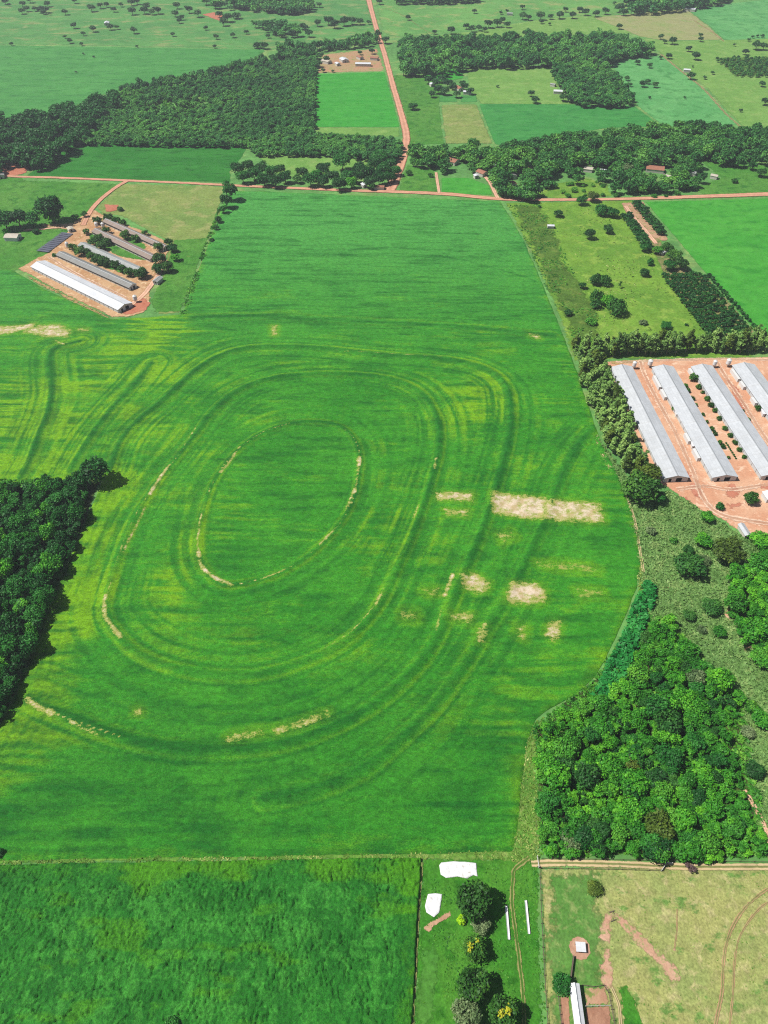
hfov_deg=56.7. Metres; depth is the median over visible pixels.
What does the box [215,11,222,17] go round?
pasture tree
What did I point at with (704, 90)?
farm track
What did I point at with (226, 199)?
shade tree
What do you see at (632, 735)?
forest tree
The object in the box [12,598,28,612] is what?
forest tree
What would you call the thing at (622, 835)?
forest tree
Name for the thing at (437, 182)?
dirt road
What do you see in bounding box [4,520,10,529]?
forest tree
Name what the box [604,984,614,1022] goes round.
corral fence
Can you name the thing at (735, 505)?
soil patch
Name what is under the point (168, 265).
shade tree
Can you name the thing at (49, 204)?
shade tree
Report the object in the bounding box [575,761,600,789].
forest tree
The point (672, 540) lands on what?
bush
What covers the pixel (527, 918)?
feed trough
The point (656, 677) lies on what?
forest tree
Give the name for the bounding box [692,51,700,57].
pasture tree
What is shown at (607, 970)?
cattle path
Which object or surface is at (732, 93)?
pasture
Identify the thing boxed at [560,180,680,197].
shrubbery
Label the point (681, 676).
forest tree
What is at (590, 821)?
forest tree
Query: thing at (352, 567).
crop field
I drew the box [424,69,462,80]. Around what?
garden plot
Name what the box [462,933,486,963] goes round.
shade tree
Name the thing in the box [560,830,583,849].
forest tree
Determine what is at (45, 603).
forest tree
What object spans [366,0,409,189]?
dirt road
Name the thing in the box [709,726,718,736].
forest tree
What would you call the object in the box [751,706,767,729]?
shade tree
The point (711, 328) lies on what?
orchard tree
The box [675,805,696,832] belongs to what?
forest tree
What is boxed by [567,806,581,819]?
forest tree
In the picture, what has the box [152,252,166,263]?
shade tree
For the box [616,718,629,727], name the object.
forest tree
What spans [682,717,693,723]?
forest tree
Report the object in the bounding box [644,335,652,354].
eucalyptus tree
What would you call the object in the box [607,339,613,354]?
eucalyptus tree
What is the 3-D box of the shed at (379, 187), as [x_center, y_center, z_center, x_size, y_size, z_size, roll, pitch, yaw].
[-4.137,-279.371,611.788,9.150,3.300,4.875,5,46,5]
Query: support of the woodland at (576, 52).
on the ground at (460, 168)
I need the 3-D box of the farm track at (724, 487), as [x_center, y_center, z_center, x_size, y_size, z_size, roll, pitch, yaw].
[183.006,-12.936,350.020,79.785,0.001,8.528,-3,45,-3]
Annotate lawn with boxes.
[400,165,436,191]
[441,178,491,194]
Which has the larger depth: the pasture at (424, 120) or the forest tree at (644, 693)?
the pasture at (424, 120)
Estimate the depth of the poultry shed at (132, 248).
529.96 m
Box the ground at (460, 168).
[0,0,767,1023]
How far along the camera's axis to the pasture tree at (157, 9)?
1091.04 m
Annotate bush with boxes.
[2,228,10,234]
[102,213,113,219]
[111,217,119,221]
[118,219,126,225]
[456,914,465,924]
[585,317,597,324]
[588,273,600,284]
[589,289,603,300]
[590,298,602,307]
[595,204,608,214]
[600,274,611,285]
[600,294,613,305]
[607,298,627,315]
[639,319,647,325]
[645,526,656,534]
[647,258,653,264]
[669,537,677,543]
[696,624,706,633]
[744,700,759,714]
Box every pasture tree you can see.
[86,4,95,10]
[127,7,135,14]
[138,6,147,13]
[152,7,160,13]
[171,10,178,16]
[172,2,179,8]
[184,6,192,12]
[193,9,200,14]
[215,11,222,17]
[219,18,226,25]
[222,13,231,21]
[232,12,240,18]
[253,42,260,47]
[260,41,268,48]
[287,29,296,37]
[324,16,333,23]
[330,20,339,28]
[339,16,349,22]
[348,16,356,21]
[381,36,389,43]
[424,75,433,83]
[429,90,435,95]
[432,78,440,84]
[434,85,442,93]
[437,75,445,82]
[439,87,449,94]
[442,78,453,86]
[447,26,454,31]
[449,82,456,89]
[452,90,460,97]
[459,82,467,87]
[466,87,474,92]
[484,20,492,27]
[493,18,501,26]
[519,11,525,19]
[531,96,539,101]
[536,11,544,18]
[556,11,563,18]
[559,93,568,98]
[569,11,576,18]
[602,7,609,12]
[614,3,624,11]
[619,8,628,15]
[639,80,646,86]
[668,36,676,43]
[686,72,696,79]
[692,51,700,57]
[752,40,761,49]
[761,97,767,104]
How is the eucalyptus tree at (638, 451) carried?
on the ground at (460, 168)
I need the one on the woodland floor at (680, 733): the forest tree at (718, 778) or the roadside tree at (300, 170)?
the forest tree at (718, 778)
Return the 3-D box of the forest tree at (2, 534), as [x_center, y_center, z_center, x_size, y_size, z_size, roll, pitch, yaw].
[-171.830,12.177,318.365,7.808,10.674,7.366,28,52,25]
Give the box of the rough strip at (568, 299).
[515,205,600,339]
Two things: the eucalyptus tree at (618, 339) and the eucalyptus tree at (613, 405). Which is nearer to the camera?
the eucalyptus tree at (613, 405)
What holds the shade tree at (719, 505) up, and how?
on the farmyard at (744, 471)
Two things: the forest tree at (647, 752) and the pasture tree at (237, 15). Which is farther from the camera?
the pasture tree at (237, 15)
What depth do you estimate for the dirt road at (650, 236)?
556.72 m
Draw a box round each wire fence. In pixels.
[540,879,547,1023]
[541,867,662,870]
[555,858,754,861]
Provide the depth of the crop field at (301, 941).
210.19 m
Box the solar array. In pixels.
[36,232,72,251]
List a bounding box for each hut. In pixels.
[0,172,4,178]
[66,226,73,232]
[583,166,593,172]
[710,173,717,179]
[760,409,765,416]
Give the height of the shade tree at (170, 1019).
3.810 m
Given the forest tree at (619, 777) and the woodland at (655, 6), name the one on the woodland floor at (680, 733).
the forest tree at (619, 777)
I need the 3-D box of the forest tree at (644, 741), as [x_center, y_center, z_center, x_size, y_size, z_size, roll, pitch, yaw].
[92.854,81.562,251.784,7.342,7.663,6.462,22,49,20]
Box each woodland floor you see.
[0,479,97,719]
[538,616,756,858]
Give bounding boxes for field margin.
[0,848,540,863]
[514,721,541,851]
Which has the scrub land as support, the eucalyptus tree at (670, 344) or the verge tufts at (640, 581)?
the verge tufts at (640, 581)
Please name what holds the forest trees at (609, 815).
on the ground at (460, 168)
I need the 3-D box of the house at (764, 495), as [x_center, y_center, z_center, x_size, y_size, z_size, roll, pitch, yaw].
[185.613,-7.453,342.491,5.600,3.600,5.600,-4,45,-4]
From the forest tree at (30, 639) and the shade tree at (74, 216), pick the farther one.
the shade tree at (74, 216)
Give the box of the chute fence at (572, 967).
[570,955,573,977]
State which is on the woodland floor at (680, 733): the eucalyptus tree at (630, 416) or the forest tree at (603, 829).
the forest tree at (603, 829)
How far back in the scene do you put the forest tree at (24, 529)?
320.24 m
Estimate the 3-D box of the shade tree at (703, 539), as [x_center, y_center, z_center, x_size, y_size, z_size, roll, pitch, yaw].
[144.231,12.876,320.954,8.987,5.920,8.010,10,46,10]
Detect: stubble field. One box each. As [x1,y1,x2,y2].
[441,104,491,143]
[596,9,721,40]
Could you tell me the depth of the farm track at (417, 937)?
211.80 m
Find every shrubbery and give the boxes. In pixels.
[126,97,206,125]
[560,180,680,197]
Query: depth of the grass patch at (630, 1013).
199.53 m
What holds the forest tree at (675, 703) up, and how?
on the woodland floor at (680, 733)
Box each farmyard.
[1,160,30,174]
[18,210,167,316]
[318,49,382,72]
[608,357,767,533]
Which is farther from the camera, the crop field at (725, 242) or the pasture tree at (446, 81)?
the pasture tree at (446, 81)
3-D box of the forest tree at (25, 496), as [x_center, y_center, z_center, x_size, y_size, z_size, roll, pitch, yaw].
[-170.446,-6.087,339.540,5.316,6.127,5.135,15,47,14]
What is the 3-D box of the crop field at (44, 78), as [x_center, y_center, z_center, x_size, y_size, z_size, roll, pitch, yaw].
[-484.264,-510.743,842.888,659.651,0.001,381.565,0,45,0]
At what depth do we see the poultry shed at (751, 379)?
406.01 m
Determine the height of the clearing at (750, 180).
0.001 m
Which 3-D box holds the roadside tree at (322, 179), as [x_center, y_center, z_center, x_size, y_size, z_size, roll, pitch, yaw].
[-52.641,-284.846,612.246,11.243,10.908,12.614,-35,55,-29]
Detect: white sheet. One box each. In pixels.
[425,893,441,916]
[439,861,476,877]
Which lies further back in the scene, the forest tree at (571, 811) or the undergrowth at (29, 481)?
the undergrowth at (29, 481)
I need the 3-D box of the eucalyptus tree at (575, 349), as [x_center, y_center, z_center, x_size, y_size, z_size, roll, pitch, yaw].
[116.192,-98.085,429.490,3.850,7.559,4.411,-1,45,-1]
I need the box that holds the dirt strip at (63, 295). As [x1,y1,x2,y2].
[27,275,107,317]
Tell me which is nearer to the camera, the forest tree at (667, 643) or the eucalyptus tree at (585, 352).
the forest tree at (667, 643)
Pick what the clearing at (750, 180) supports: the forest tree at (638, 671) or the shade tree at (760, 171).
the shade tree at (760, 171)
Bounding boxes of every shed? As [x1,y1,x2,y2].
[30,260,132,312]
[56,251,136,290]
[77,242,146,272]
[91,228,152,261]
[102,218,167,251]
[152,275,162,284]
[355,62,370,66]
[374,185,384,189]
[463,90,470,94]
[553,89,562,93]
[570,983,584,1023]
[611,364,689,481]
[651,364,737,480]
[685,7,695,11]
[687,363,767,479]
[730,362,767,420]
[737,522,749,537]
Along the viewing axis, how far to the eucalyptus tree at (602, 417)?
377.60 m
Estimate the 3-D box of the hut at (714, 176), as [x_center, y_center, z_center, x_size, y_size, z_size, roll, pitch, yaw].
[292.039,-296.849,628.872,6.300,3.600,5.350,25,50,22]
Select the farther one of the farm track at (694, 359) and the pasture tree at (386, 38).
the pasture tree at (386, 38)
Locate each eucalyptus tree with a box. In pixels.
[571,335,578,348]
[573,344,578,353]
[575,348,583,358]
[577,332,581,344]
[577,361,588,376]
[578,372,585,385]
[579,357,589,368]
[581,335,588,345]
[582,346,587,355]
[583,330,591,345]
[584,370,593,388]
[585,393,590,403]
[587,349,592,357]
[587,357,593,372]
[587,384,594,393]
[589,389,598,407]
[590,341,597,349]
[590,351,600,365]
[590,367,598,384]
[591,349,597,358]
[593,381,600,392]
[594,402,601,417]
[596,366,604,380]
[596,388,606,402]
[596,409,607,422]
[597,337,604,351]
[597,362,606,375]
[597,407,605,423]
[600,352,605,363]
[600,380,609,393]
[600,417,607,426]
[600,420,610,432]
[601,372,607,383]
[601,399,607,408]
[601,422,613,438]
[602,332,609,345]
[602,342,608,353]
[604,428,615,447]
[605,397,612,408]
[605,408,615,421]
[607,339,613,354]
[607,376,615,393]
[608,401,616,408]
[609,437,618,452]
[611,342,617,355]
[611,381,619,394]
[612,385,620,401]
[613,332,623,350]
[613,408,617,420]
[613,428,619,439]
[614,420,622,428]
[615,396,623,407]
[615,426,624,440]
[616,441,625,456]
[617,398,627,415]
[618,333,628,355]
[618,432,625,441]
[620,413,626,426]
[620,431,631,446]
[620,452,627,466]
[622,453,632,471]
[624,332,632,352]
[624,422,636,434]
[625,334,635,354]
[625,410,634,422]
[625,444,633,456]
[630,464,638,476]
[631,337,637,353]
[631,432,636,443]
[633,442,640,454]
[633,447,641,459]
[633,453,644,469]
[634,328,640,341]
[636,337,644,354]
[637,332,646,348]
[639,449,649,464]
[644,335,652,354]
[649,332,659,354]
[654,338,660,354]
[656,329,665,346]
[660,337,668,353]
[665,332,674,353]
[672,330,678,341]
[673,335,682,354]
[684,329,695,352]
[695,334,704,352]
[695,336,704,351]
[704,331,708,343]
[704,339,711,349]
[710,336,719,352]
[711,327,722,348]
[717,333,725,348]
[717,340,725,353]
[725,329,734,349]
[725,333,734,352]
[734,334,745,352]
[739,332,750,353]
[742,326,752,335]
[748,327,758,348]
[748,339,755,352]
[754,333,763,352]
[756,329,762,340]
[763,327,767,337]
[763,335,767,352]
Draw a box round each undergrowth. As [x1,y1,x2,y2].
[0,477,87,718]
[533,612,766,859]
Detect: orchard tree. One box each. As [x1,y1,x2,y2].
[637,236,644,242]
[688,294,695,300]
[707,326,714,330]
[726,320,732,326]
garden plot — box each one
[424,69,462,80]
[439,95,456,101]
[460,95,476,101]
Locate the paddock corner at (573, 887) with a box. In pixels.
[539,870,617,1023]
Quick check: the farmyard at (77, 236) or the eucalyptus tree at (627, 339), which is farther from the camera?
the farmyard at (77, 236)
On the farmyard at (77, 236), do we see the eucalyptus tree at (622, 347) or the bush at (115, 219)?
the bush at (115, 219)
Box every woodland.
[0,89,119,172]
[49,43,403,160]
[202,0,314,13]
[250,0,381,50]
[394,0,476,4]
[396,27,655,108]
[406,119,767,201]
[623,0,725,15]
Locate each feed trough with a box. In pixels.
[505,906,509,939]
[525,900,529,933]
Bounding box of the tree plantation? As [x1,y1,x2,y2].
[716,55,767,76]
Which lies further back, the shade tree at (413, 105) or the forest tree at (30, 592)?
the shade tree at (413, 105)
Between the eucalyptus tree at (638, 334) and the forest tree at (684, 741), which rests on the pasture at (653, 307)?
the eucalyptus tree at (638, 334)
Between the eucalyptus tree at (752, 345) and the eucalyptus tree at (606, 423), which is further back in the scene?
the eucalyptus tree at (752, 345)
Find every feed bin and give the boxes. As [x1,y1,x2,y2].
[647,359,652,368]
[726,358,731,365]
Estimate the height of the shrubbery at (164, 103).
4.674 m
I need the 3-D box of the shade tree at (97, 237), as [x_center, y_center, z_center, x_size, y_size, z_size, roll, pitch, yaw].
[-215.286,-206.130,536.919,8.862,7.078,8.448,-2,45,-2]
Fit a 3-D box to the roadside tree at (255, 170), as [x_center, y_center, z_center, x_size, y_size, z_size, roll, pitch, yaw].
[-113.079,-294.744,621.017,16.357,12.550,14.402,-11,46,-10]
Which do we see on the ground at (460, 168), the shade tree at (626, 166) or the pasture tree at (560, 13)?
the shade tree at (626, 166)
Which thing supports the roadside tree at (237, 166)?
on the ground at (460, 168)
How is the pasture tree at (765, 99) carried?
on the pasture at (732, 93)
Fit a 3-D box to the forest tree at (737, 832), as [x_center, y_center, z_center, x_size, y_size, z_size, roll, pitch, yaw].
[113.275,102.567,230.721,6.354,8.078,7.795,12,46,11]
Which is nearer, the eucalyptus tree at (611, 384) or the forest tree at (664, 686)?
the forest tree at (664, 686)
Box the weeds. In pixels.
[507,204,600,341]
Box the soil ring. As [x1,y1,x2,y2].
[569,936,589,959]
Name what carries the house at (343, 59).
on the farmyard at (350, 64)
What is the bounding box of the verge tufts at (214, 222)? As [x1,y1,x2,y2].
[179,208,221,313]
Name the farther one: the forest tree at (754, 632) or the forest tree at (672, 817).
the forest tree at (754, 632)
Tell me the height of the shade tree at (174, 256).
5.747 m
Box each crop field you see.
[0,45,263,118]
[0,191,639,860]
[0,858,420,1023]
[27,141,247,181]
[315,72,398,126]
[480,104,654,144]
[647,198,767,332]
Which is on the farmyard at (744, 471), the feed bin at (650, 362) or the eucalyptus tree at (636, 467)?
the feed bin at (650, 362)
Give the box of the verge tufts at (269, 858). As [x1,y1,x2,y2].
[2,848,512,864]
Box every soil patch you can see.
[104,204,117,211]
[123,298,149,313]
[203,12,222,20]
[424,912,450,931]
[690,483,700,497]
[726,484,739,498]
[726,503,741,508]
[728,380,752,422]
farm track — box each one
[49,257,125,298]
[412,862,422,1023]
[509,856,530,1023]
[531,859,767,870]
[596,442,644,571]
[610,987,621,1023]
[616,358,766,362]
[637,361,767,524]
[660,54,738,125]
[676,483,767,490]
[714,888,767,1023]
[717,362,767,444]
[729,902,767,1023]
[743,790,767,842]
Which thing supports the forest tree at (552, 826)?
on the woodland floor at (680, 733)
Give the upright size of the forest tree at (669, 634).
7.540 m
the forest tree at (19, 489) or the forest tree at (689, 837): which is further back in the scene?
the forest tree at (19, 489)
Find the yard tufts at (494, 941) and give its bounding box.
[413,864,545,1023]
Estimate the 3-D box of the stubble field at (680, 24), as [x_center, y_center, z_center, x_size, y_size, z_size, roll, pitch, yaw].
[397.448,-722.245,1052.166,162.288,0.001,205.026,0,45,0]
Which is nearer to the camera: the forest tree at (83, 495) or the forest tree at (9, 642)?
the forest tree at (9, 642)
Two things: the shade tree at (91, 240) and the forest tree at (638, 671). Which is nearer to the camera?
the forest tree at (638, 671)
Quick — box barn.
[321,59,331,63]
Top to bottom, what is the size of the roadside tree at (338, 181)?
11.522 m
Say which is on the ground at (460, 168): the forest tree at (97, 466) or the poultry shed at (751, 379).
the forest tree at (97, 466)
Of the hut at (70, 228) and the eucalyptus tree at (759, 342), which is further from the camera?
the hut at (70, 228)
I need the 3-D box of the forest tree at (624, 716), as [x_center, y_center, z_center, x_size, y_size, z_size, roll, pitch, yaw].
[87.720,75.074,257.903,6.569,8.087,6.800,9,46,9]
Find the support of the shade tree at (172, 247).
on the pasture at (172, 289)
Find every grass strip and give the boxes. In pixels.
[316,127,399,136]
[413,858,542,1023]
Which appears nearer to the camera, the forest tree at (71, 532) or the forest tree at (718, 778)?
the forest tree at (718, 778)
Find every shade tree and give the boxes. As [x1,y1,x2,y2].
[0,209,14,228]
[3,208,25,227]
[21,210,40,226]
[32,194,63,222]
[42,210,60,223]
[68,243,76,249]
[70,214,79,219]
[74,245,85,254]
[83,228,89,234]
[86,237,96,243]
[86,252,94,258]
[91,253,100,263]
[92,216,101,223]
[93,233,103,241]
[95,241,107,249]
[97,255,110,265]
[101,226,110,231]
[103,237,111,244]
[109,260,118,267]
[117,264,126,271]
[119,229,130,238]
[123,267,133,275]
[131,234,138,240]
[133,266,147,277]
[151,262,162,272]
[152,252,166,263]
[153,242,162,250]
[160,261,173,271]
[163,1014,179,1023]
[164,238,172,244]
[166,243,176,251]
[170,253,179,260]
[218,205,226,212]
[219,194,232,207]
[222,180,237,195]
[408,103,417,109]
[450,997,482,1023]
[455,879,493,923]
[455,964,490,1005]
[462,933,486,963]
[470,917,491,937]
[486,993,519,1023]
[552,971,571,996]
[553,210,562,215]
[564,309,573,314]
[576,195,587,204]
[583,228,595,238]
[587,191,599,201]
[587,880,603,896]
[603,224,613,232]
[606,206,619,216]
[620,469,661,503]
[622,163,633,170]
[639,268,649,275]
[640,243,650,251]
[640,463,661,478]
[652,246,663,253]
[652,490,665,502]
[661,321,672,328]
[662,241,674,250]
[663,259,677,269]
[664,249,682,259]
[672,552,706,577]
[674,255,689,268]
[682,544,693,553]
[682,609,695,619]
[689,372,697,380]
[694,531,713,547]
[698,554,710,565]
[700,510,714,522]
[701,597,722,615]
[712,535,746,562]
[713,625,726,636]
[716,502,724,509]
[740,725,755,738]
[743,491,759,503]
[744,759,765,779]
[747,530,767,550]
[748,162,758,169]
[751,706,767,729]
[756,830,767,839]
[757,168,766,176]
[760,548,767,554]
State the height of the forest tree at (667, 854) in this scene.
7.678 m
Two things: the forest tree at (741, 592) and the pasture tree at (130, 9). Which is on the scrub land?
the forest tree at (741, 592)
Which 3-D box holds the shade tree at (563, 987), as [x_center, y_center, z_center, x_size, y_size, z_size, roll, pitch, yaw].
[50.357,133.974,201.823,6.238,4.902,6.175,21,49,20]
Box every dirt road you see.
[5,175,767,200]
[24,226,67,230]
[80,181,127,224]
[131,260,166,304]
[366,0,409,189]
[435,172,440,192]
[484,176,499,197]
[624,206,656,243]
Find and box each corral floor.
[560,997,569,1023]
[585,987,607,1005]
[586,1006,610,1023]
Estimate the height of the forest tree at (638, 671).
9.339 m
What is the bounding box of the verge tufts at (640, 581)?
[595,439,644,590]
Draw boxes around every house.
[3,233,21,240]
[339,57,348,62]
[356,55,363,59]
[370,56,378,60]
[444,157,459,165]
[455,85,463,90]
[476,169,487,176]
[646,165,664,173]
[761,490,767,502]
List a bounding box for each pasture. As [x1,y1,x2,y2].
[0,0,374,48]
[0,180,115,234]
[0,229,67,269]
[97,184,222,313]
[151,238,207,311]
[258,154,372,176]
[376,0,630,35]
[393,74,443,144]
[437,9,668,36]
[467,66,576,103]
[507,200,752,360]
[611,54,735,125]
[644,38,767,127]
[691,0,767,39]
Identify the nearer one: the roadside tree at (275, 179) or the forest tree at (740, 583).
the forest tree at (740, 583)
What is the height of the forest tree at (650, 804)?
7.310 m
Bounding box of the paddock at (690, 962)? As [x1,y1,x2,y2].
[539,866,767,1023]
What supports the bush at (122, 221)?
on the farmyard at (77, 236)
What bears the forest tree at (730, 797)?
on the woodland floor at (680, 733)
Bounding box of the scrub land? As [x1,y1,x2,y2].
[603,446,767,854]
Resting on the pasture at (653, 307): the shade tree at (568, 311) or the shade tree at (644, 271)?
the shade tree at (644, 271)
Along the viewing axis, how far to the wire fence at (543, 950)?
208.67 m
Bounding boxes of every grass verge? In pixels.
[89,233,144,259]
[97,262,127,274]
[124,236,145,248]
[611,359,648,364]
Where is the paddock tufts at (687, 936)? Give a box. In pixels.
[541,872,766,1023]
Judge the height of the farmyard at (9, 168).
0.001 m
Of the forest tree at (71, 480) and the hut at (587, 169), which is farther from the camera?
the hut at (587, 169)
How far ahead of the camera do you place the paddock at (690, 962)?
211.27 m
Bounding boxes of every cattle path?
[598,912,614,942]
[599,949,614,989]
[614,913,679,980]
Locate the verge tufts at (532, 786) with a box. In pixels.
[511,717,543,863]
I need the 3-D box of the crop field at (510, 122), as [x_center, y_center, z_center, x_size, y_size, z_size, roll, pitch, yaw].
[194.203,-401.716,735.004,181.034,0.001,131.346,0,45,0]
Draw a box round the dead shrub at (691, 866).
[685,862,696,872]
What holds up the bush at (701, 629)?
on the scrub land
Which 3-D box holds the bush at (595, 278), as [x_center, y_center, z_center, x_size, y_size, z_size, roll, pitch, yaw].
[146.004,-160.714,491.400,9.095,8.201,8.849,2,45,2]
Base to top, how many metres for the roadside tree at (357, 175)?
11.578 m
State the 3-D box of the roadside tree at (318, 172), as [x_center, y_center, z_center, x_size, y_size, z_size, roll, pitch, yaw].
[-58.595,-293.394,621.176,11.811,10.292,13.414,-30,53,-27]
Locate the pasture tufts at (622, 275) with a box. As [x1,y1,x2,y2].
[565,209,700,334]
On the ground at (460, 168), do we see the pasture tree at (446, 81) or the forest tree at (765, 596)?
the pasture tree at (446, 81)
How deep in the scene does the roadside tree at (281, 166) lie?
630.64 m
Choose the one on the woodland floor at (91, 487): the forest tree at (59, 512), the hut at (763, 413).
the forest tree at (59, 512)
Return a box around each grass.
[0,178,24,180]
[589,579,657,715]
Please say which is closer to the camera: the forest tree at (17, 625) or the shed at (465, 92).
the forest tree at (17, 625)
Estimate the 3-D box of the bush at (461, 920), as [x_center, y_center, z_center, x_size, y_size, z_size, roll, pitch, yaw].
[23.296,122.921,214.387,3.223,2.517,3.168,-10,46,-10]
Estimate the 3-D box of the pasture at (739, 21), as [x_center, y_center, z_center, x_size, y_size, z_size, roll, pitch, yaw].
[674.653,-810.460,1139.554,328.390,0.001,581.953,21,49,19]
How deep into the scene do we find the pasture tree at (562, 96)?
782.05 m
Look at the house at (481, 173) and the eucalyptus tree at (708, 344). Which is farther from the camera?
the house at (481, 173)
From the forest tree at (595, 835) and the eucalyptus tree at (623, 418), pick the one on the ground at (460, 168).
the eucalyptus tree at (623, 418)
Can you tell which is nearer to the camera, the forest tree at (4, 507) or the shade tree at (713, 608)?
the shade tree at (713, 608)
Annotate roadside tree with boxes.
[229,161,245,172]
[235,171,248,183]
[241,160,254,168]
[246,166,261,181]
[254,160,267,172]
[256,172,268,185]
[264,165,278,174]
[268,174,281,186]
[276,164,285,171]
[278,170,291,183]
[292,174,301,180]
[294,167,308,176]
[302,172,317,186]
[310,169,322,180]
[315,162,330,173]
[317,174,329,187]
[324,170,339,179]
[331,176,345,189]
[332,152,350,170]
[340,169,352,178]
[346,177,356,188]
[350,169,363,182]
[352,161,366,171]
[359,165,375,175]
[363,175,375,184]
[366,157,381,169]
[372,170,386,184]
[374,149,386,162]
[375,161,390,171]
[382,170,395,182]
[385,158,396,166]
[389,165,400,173]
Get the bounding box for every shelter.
[547,224,554,228]
[575,941,585,952]
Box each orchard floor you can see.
[622,202,667,240]
[649,238,753,335]
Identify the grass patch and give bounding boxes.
[415,945,438,1023]
[619,985,641,1023]
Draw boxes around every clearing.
[537,178,610,197]
[693,156,767,193]
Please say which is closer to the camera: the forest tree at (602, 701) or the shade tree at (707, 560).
the forest tree at (602, 701)
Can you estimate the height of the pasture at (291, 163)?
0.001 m
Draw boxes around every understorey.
[0,475,84,715]
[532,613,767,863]
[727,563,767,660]
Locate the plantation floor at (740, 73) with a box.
[719,56,767,75]
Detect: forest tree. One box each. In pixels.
[0,486,11,502]
[0,503,14,513]
[0,527,5,543]
[0,532,24,550]
[0,557,14,576]
[0,602,8,613]
[0,611,18,619]
[0,611,23,636]
[0,633,19,656]
[0,656,9,672]
[0,685,13,704]
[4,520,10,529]
[4,676,19,689]
[6,479,20,485]
[6,574,30,597]
[7,491,21,501]
[7,512,30,529]
[8,540,25,555]
[10,485,20,492]
[10,648,28,663]
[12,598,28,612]
[13,568,24,575]
[16,531,31,539]
[16,631,39,654]
[17,525,28,532]
[17,555,26,562]
[18,535,42,555]
[19,498,31,509]
[22,489,32,497]
[22,493,31,500]
[22,622,38,640]
[23,604,45,622]
[24,572,51,589]
[25,502,37,512]
[27,521,40,532]
[27,562,38,569]
[27,588,35,596]
[30,509,43,520]
[30,563,47,574]
[32,584,56,603]
[34,478,48,491]
[37,493,47,501]
[37,590,54,608]
[38,521,57,540]
[39,500,56,510]
[39,551,63,573]
[43,547,55,555]
[44,477,63,492]
[45,492,63,505]
[49,519,59,527]
[51,505,69,521]
[54,530,70,545]
[56,521,64,529]
[60,485,80,500]
[64,470,86,487]
[65,504,85,521]
[65,540,76,551]
[66,527,76,538]
[75,455,109,484]
[78,490,88,499]
[531,724,551,740]
[535,752,554,769]
[535,768,548,783]
[536,826,552,842]
[538,790,561,813]
[540,758,571,789]
[543,820,559,835]
[547,845,559,855]
[548,720,565,735]
[551,736,577,759]
[555,754,575,768]
[555,834,569,848]
[559,813,567,821]
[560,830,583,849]
[562,729,581,748]
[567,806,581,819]
[570,768,579,785]
[571,721,583,732]
[572,825,595,850]
[573,759,591,766]
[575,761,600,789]
[576,697,593,715]
[578,791,587,804]
[580,797,594,808]
[581,746,596,762]
[584,725,601,743]
[584,815,599,832]
[586,828,606,848]
[589,693,611,710]
[590,781,607,796]
[590,839,606,854]
[591,719,610,740]
[592,821,610,839]
[595,752,624,777]
[599,767,614,781]
[601,734,619,749]
[602,778,619,797]
[603,721,614,734]
[606,704,618,716]
[606,801,615,807]
[609,737,622,751]
[610,821,631,846]
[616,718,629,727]
[617,768,631,786]
[617,796,647,824]
[618,678,632,694]
[618,698,630,710]
[618,709,633,727]
[620,767,649,798]
[624,817,645,838]
[625,752,640,769]
[625,784,639,798]
[626,661,649,682]
[626,733,639,743]
[626,842,640,858]
[627,744,644,760]
[629,709,646,730]
[635,648,653,665]
[636,755,652,767]
[637,690,646,699]
[637,733,657,752]
[638,697,647,705]
[638,833,660,850]
[639,833,670,861]
[640,630,651,644]
[642,746,652,756]
[643,659,661,672]
[643,689,652,696]
[643,693,670,717]
[644,766,669,788]
[644,807,675,839]
[645,801,655,814]
[647,640,663,653]
[649,619,668,640]
[649,672,663,684]
[650,839,671,862]
[652,723,657,734]
[653,742,676,764]
[653,780,673,799]
[654,664,670,677]
[654,708,682,733]
[656,689,681,710]
[657,649,669,660]
[658,682,669,692]
[658,761,669,773]
[659,730,682,747]
[661,636,674,648]
[663,828,673,844]
[664,655,681,670]
[664,670,685,684]
[664,748,682,774]
[666,630,676,642]
[666,805,680,827]
[667,773,678,787]
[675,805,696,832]
[676,651,686,659]
[676,688,696,712]
[677,639,696,657]
[677,786,693,801]
[678,660,691,672]
[678,772,695,788]
[681,735,698,748]
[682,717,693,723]
[682,825,697,843]
[683,650,698,663]
[683,708,702,729]
[683,761,690,770]
[684,668,705,683]
[684,841,705,861]
[686,731,706,753]
[687,680,704,693]
[687,742,704,759]
[691,663,703,671]
[691,697,709,719]
[691,788,707,807]
[696,754,713,769]
[696,830,722,854]
[697,767,717,792]
[699,715,710,725]
[702,797,725,819]
[703,731,718,744]
[706,699,717,709]
[706,789,723,801]
[706,819,721,833]
[709,682,721,694]
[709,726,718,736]
[710,667,736,691]
[710,753,729,768]
[710,770,723,787]
[714,849,724,862]
[716,684,728,694]
[717,694,736,706]
[722,816,744,838]
[724,590,747,612]
[725,836,737,847]
[726,562,746,580]
[726,788,734,801]
[729,814,745,828]
[730,578,748,590]
[730,588,749,605]
[733,616,747,628]
[734,839,749,851]
[739,616,767,642]
[739,634,758,650]
[740,575,751,582]
[747,552,767,572]
[747,586,764,603]
[748,580,758,589]
[748,647,767,669]
[750,603,764,616]
[753,620,767,637]
[759,570,767,582]
[759,602,767,611]
[760,590,767,602]
[762,656,767,665]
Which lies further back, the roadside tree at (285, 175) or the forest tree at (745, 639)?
the roadside tree at (285, 175)
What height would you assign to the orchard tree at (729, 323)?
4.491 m
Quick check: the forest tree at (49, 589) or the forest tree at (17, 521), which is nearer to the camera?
the forest tree at (49, 589)

